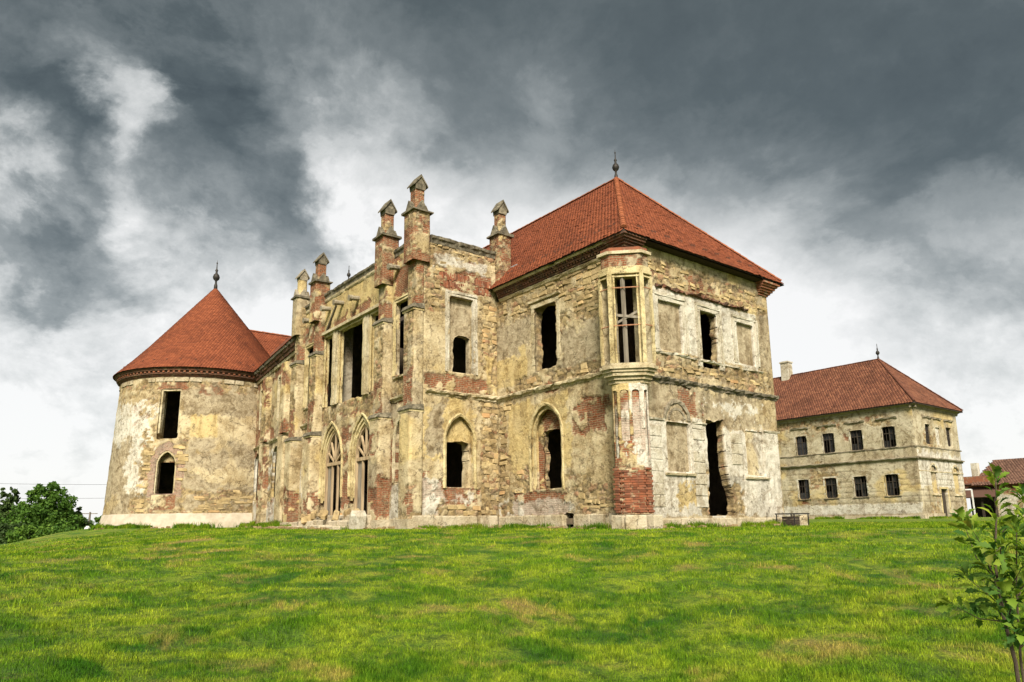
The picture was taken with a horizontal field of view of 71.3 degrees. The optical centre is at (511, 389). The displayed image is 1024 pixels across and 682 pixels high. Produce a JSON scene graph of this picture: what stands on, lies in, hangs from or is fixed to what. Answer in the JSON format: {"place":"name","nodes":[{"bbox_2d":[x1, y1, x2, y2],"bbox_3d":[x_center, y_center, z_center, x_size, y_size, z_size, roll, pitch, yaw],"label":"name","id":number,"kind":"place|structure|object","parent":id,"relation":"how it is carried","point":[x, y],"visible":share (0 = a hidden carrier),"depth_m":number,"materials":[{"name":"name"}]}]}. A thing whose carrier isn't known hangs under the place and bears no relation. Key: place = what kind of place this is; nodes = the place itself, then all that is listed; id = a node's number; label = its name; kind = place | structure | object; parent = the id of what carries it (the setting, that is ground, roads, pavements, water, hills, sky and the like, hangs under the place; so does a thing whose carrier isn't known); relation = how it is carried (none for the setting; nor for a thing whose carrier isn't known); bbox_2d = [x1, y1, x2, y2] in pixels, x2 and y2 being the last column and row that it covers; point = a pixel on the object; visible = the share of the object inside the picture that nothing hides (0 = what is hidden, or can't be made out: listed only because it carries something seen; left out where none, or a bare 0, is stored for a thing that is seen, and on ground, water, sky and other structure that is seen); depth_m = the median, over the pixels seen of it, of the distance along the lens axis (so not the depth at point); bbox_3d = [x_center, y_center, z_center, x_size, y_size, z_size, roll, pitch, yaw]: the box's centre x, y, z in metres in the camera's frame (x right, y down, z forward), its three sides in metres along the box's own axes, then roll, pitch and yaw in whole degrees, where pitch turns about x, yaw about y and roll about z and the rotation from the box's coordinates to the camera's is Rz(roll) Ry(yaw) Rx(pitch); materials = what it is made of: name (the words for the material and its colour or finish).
{"place":"outdoors","nodes":[
{"label":"outdoors","id":0,"kind":"place"},
{"bbox_2d":[0,483,106,484],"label":"overhead wire","id":1,"kind":"object","parent":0,"point":[79,484],"visible":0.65,"depth_m":66.25,"materials":[{"name":"metal"}]},
{"bbox_2d":[0,515,1023,681],"bbox_3d":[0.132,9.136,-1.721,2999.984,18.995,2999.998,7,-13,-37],"label":"lawn ground","id":2,"kind":"structure","parent":0,"point":[440,638],"depth_m":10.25,"materials":[{"name":"green plant"}]},
{"bbox_2d":[0,487,22,524],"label":"broadleaf tree","id":3,"kind":"object","parent":2,"relation":"on","point":[8,503],"visible":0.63,"depth_m":61.98,"materials":[{"name":"green plant"}]},
{"bbox_2d":[0,522,42,543],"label":"hedge shrub","id":4,"kind":"object","parent":2,"relation":"on","point":[4,527],"visible":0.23,"depth_m":56.78,"materials":[{"name":"green plant"}]},
{"bbox_2d":[3,522,81,542],"bbox_3d":[-37.431,12.895,58.016,6.660,4.272,3.272,7,-13,-37],"label":"hedge shrub","id":5,"kind":"object","parent":2,"relation":"on","point":[18,533],"visible":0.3,"depth_m":56.83,"materials":[{"name":"green plant"}]},
{"bbox_2d":[0,480,87,535],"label":"broadleaf tree","id":6,"kind":"object","parent":2,"relation":"on","point":[55,506],"visible":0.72,"depth_m":61.59,"materials":[{"name":"green plant"}]},
{"bbox_2d":[54,506,93,533],"bbox_3d":[-39.041,13.164,63.097,4.213,5.681,2.866,7,-13,-37],"label":"broadleaf tree","id":7,"kind":"object","parent":2,"relation":"on","point":[79,509],"visible":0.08,"depth_m":63.59,"materials":[{"name":"green plant"}]},
{"bbox_2d":[82,512,97,520],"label":"utility pole","id":8,"kind":"object","parent":2,"relation":"on","point":[89,513],"visible":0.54,"depth_m":65.90,"materials":[{"name":"grey concrete"}]},
{"bbox_2d":[85,515,101,526],"bbox_3d":[-37.459,13.673,64.175,4.070,5.023,2.411,7,-13,-37],"label":"hedge shrub","id":9,"kind":"object","parent":2,"relation":"on","point":[96,519],"visible":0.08,"depth_m":64.32,"materials":[{"name":"green plant"}]},
{"bbox_2d":[99,260,276,527],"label":"round tower","id":10,"kind":"structure","parent":2,"relation":"on","point":[183,444],"depth_m":46.67,"materials":[{"name":"paint"}]},
{"bbox_2d":[249,270,350,524],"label":"connecting wing","id":11,"kind":"structure","parent":2,"relation":"on","point":[272,373],"depth_m":43.81,"materials":[{"name":"beige stone"}]},
{"bbox_2d":[277,508,370,529],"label":"entrance steps","id":12,"kind":"structure","parent":2,"relation":"on","point":[334,521],"depth_m":31.23,"materials":[{"name":"stone"}]},
{"bbox_2d":[349,510,366,528],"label":"stone block","id":13,"kind":"structure","parent":2,"relation":"on","point":[357,519],"depth_m":29.24,"materials":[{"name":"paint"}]},
{"bbox_2d":[280,174,513,528],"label":"entrance block","id":14,"kind":"structure","parent":2,"relation":"on","point":[385,430],"depth_m":30.95,"materials":[{"name":"paint"}]},
{"bbox_2d":[94,523,788,529],"bbox_3d":[-8.037,6.710,34.726,39.562,0.534,9.854,-7,-12,29],"label":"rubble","id":15,"kind":"object","parent":2,"relation":"on","point":[383,527],"visible":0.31,"depth_m":28.44,"materials":[{"name":"stone"}]},
{"bbox_2d":[400,152,796,529],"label":"corner pavilion","id":16,"kind":"structure","parent":2,"relation":"on","point":[635,387],"depth_m":27.85,"materials":[{"name":"paint"}]},
{"bbox_2d":[782,516,799,525],"bbox_3d":[11.098,5.256,28.427,0.482,0.420,0.493,7,-13,-37],"label":"crate","id":17,"kind":"object","parent":2,"relation":"on","point":[788,520],"visible":0.77,"depth_m":28.28,"materials":[{"name":"brown wood"}]},
{"bbox_2d":[775,513,809,525],"bbox_3d":[11.206,5.243,28.534,1.246,0.612,0.713,6,-13,-31],"label":"metal rack","id":18,"kind":"object","parent":2,"relation":"on","point":[776,514],"visible":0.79,"depth_m":28.46,"materials":[{"name":"metal"}]},
{"bbox_2d":[799,515,807,525],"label":"stone block","id":19,"kind":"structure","parent":2,"relation":"on","point":[803,520],"depth_m":28.35,"materials":[{"name":"beige stone"}]},
{"bbox_2d":[773,343,971,518],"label":"outbuilding","id":20,"kind":"structure","parent":2,"relation":"on","point":[877,437],"depth_m":61.13,"materials":[{"name":"paint"}]},
{"bbox_2d":[796,436,806,455],"bbox_3d":[26.352,5.069,64.815,0.077,1.800,1.120,7,-13,-37],"label":"window","id":21,"kind":"structure","parent":20,"relation":"in","point":[801,445],"depth_m":64.90,"materials":[{"name":"glass"}]},
{"bbox_2d":[799,480,809,498],"bbox_3d":[26.336,8.943,64.177,0.077,1.790,1.130,7,-13,-37],"label":"window","id":22,"kind":"structure","parent":20,"relation":"in","point":[805,495],"depth_m":64.18,"materials":[{"name":"glass"}]},
{"bbox_2d":[823,433,834,452],"bbox_3d":[27.939,4.668,62.809,0.077,1.800,1.140,7,-13,-37],"label":"window","id":23,"kind":"structure","parent":20,"relation":"in","point":[829,436],"depth_m":62.79,"materials":[{"name":"glass"}]},
{"bbox_2d":[825,478,837,497],"bbox_3d":[27.887,8.552,62.217,0.077,1.790,1.150,7,-13,-37],"label":"window","id":24,"kind":"structure","parent":20,"relation":"in","point":[829,481],"depth_m":62.21,"materials":[{"name":"glass"}]},
{"bbox_2d":[850,430,862,449],"bbox_3d":[29.457,4.285,60.891,0.077,1.800,1.150,7,-13,-37],"label":"window","id":25,"kind":"structure","parent":20,"relation":"in","point":[856,433],"depth_m":60.91,"materials":[{"name":"glass"}]},
{"bbox_2d":[854,476,867,496],"bbox_3d":[29.468,8.153,60.218,0.077,1.790,1.150,7,-13,-37],"label":"window","id":26,"kind":"structure","parent":20,"relation":"in","point":[861,486],"depth_m":60.28,"materials":[{"name":"glass"}]},
{"bbox_2d":[882,426,895,447],"bbox_3d":[31.102,3.870,58.811,0.077,1.800,1.120,7,-13,-37],"label":"window","id":27,"kind":"structure","parent":20,"relation":"in","point":[891,430],"depth_m":58.80,"materials":[{"name":"glass"}]},
{"bbox_2d":[886,474,898,495],"bbox_3d":[31.062,7.750,58.204,0.077,1.790,1.150,7,-13,-37],"label":"window","id":28,"kind":"structure","parent":20,"relation":"in","point":[893,484],"depth_m":58.23,"materials":[{"name":"glass"}]},
{"bbox_2d":[925,424,929,443],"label":"window","id":29,"kind":"structure","parent":20,"relation":"in","point":[926,426],"depth_m":58.99,"materials":[{"name":"glass"}]},
{"bbox_2d":[941,490,947,515],"bbox_3d":[35.766,9.462,59.080,0.530,2.350,0.060,7,-13,-37],"label":"door","id":30,"kind":"structure","parent":20,"relation":"in","point":[943,492],"depth_m":59.06,"materials":[{"name":"paint"}]},
{"bbox_2d":[946,428,950,446],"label":"window","id":31,"kind":"structure","parent":20,"relation":"in","point":[947,430],"depth_m":61.50,"materials":[{"name":"glass"}]},
{"bbox_2d":[934,462,1023,681],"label":"oak sapling","id":32,"kind":"object","parent":2,"relation":"on","point":[987,552],"visible":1,"depth_m":3.75,"materials":[{"name":"green plant"}]},
{"bbox_2d":[963,458,1023,516],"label":"farm range","id":33,"kind":"structure","parent":2,"relation":"on","point":[976,481],"depth_m":74.09,"materials":[{"name":"paint"}]},
{"bbox_2d":[965,489,975,514],"bbox_3d":[39.584,9.912,61.888,0.826,2.600,0.137,-7,-12,30],"label":"door frame","id":34,"kind":"object","parent":33,"relation":"attached to","point":[972,499],"visible":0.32,"depth_m":61.77,"materials":[{"name":"white paint"}]},
{"bbox_2d":[0,0,1023,524],"label":"sky","id":35,"kind":"structure","parent":0,"point":[867,156],"materials":[{"name":"grey"}]}
]}

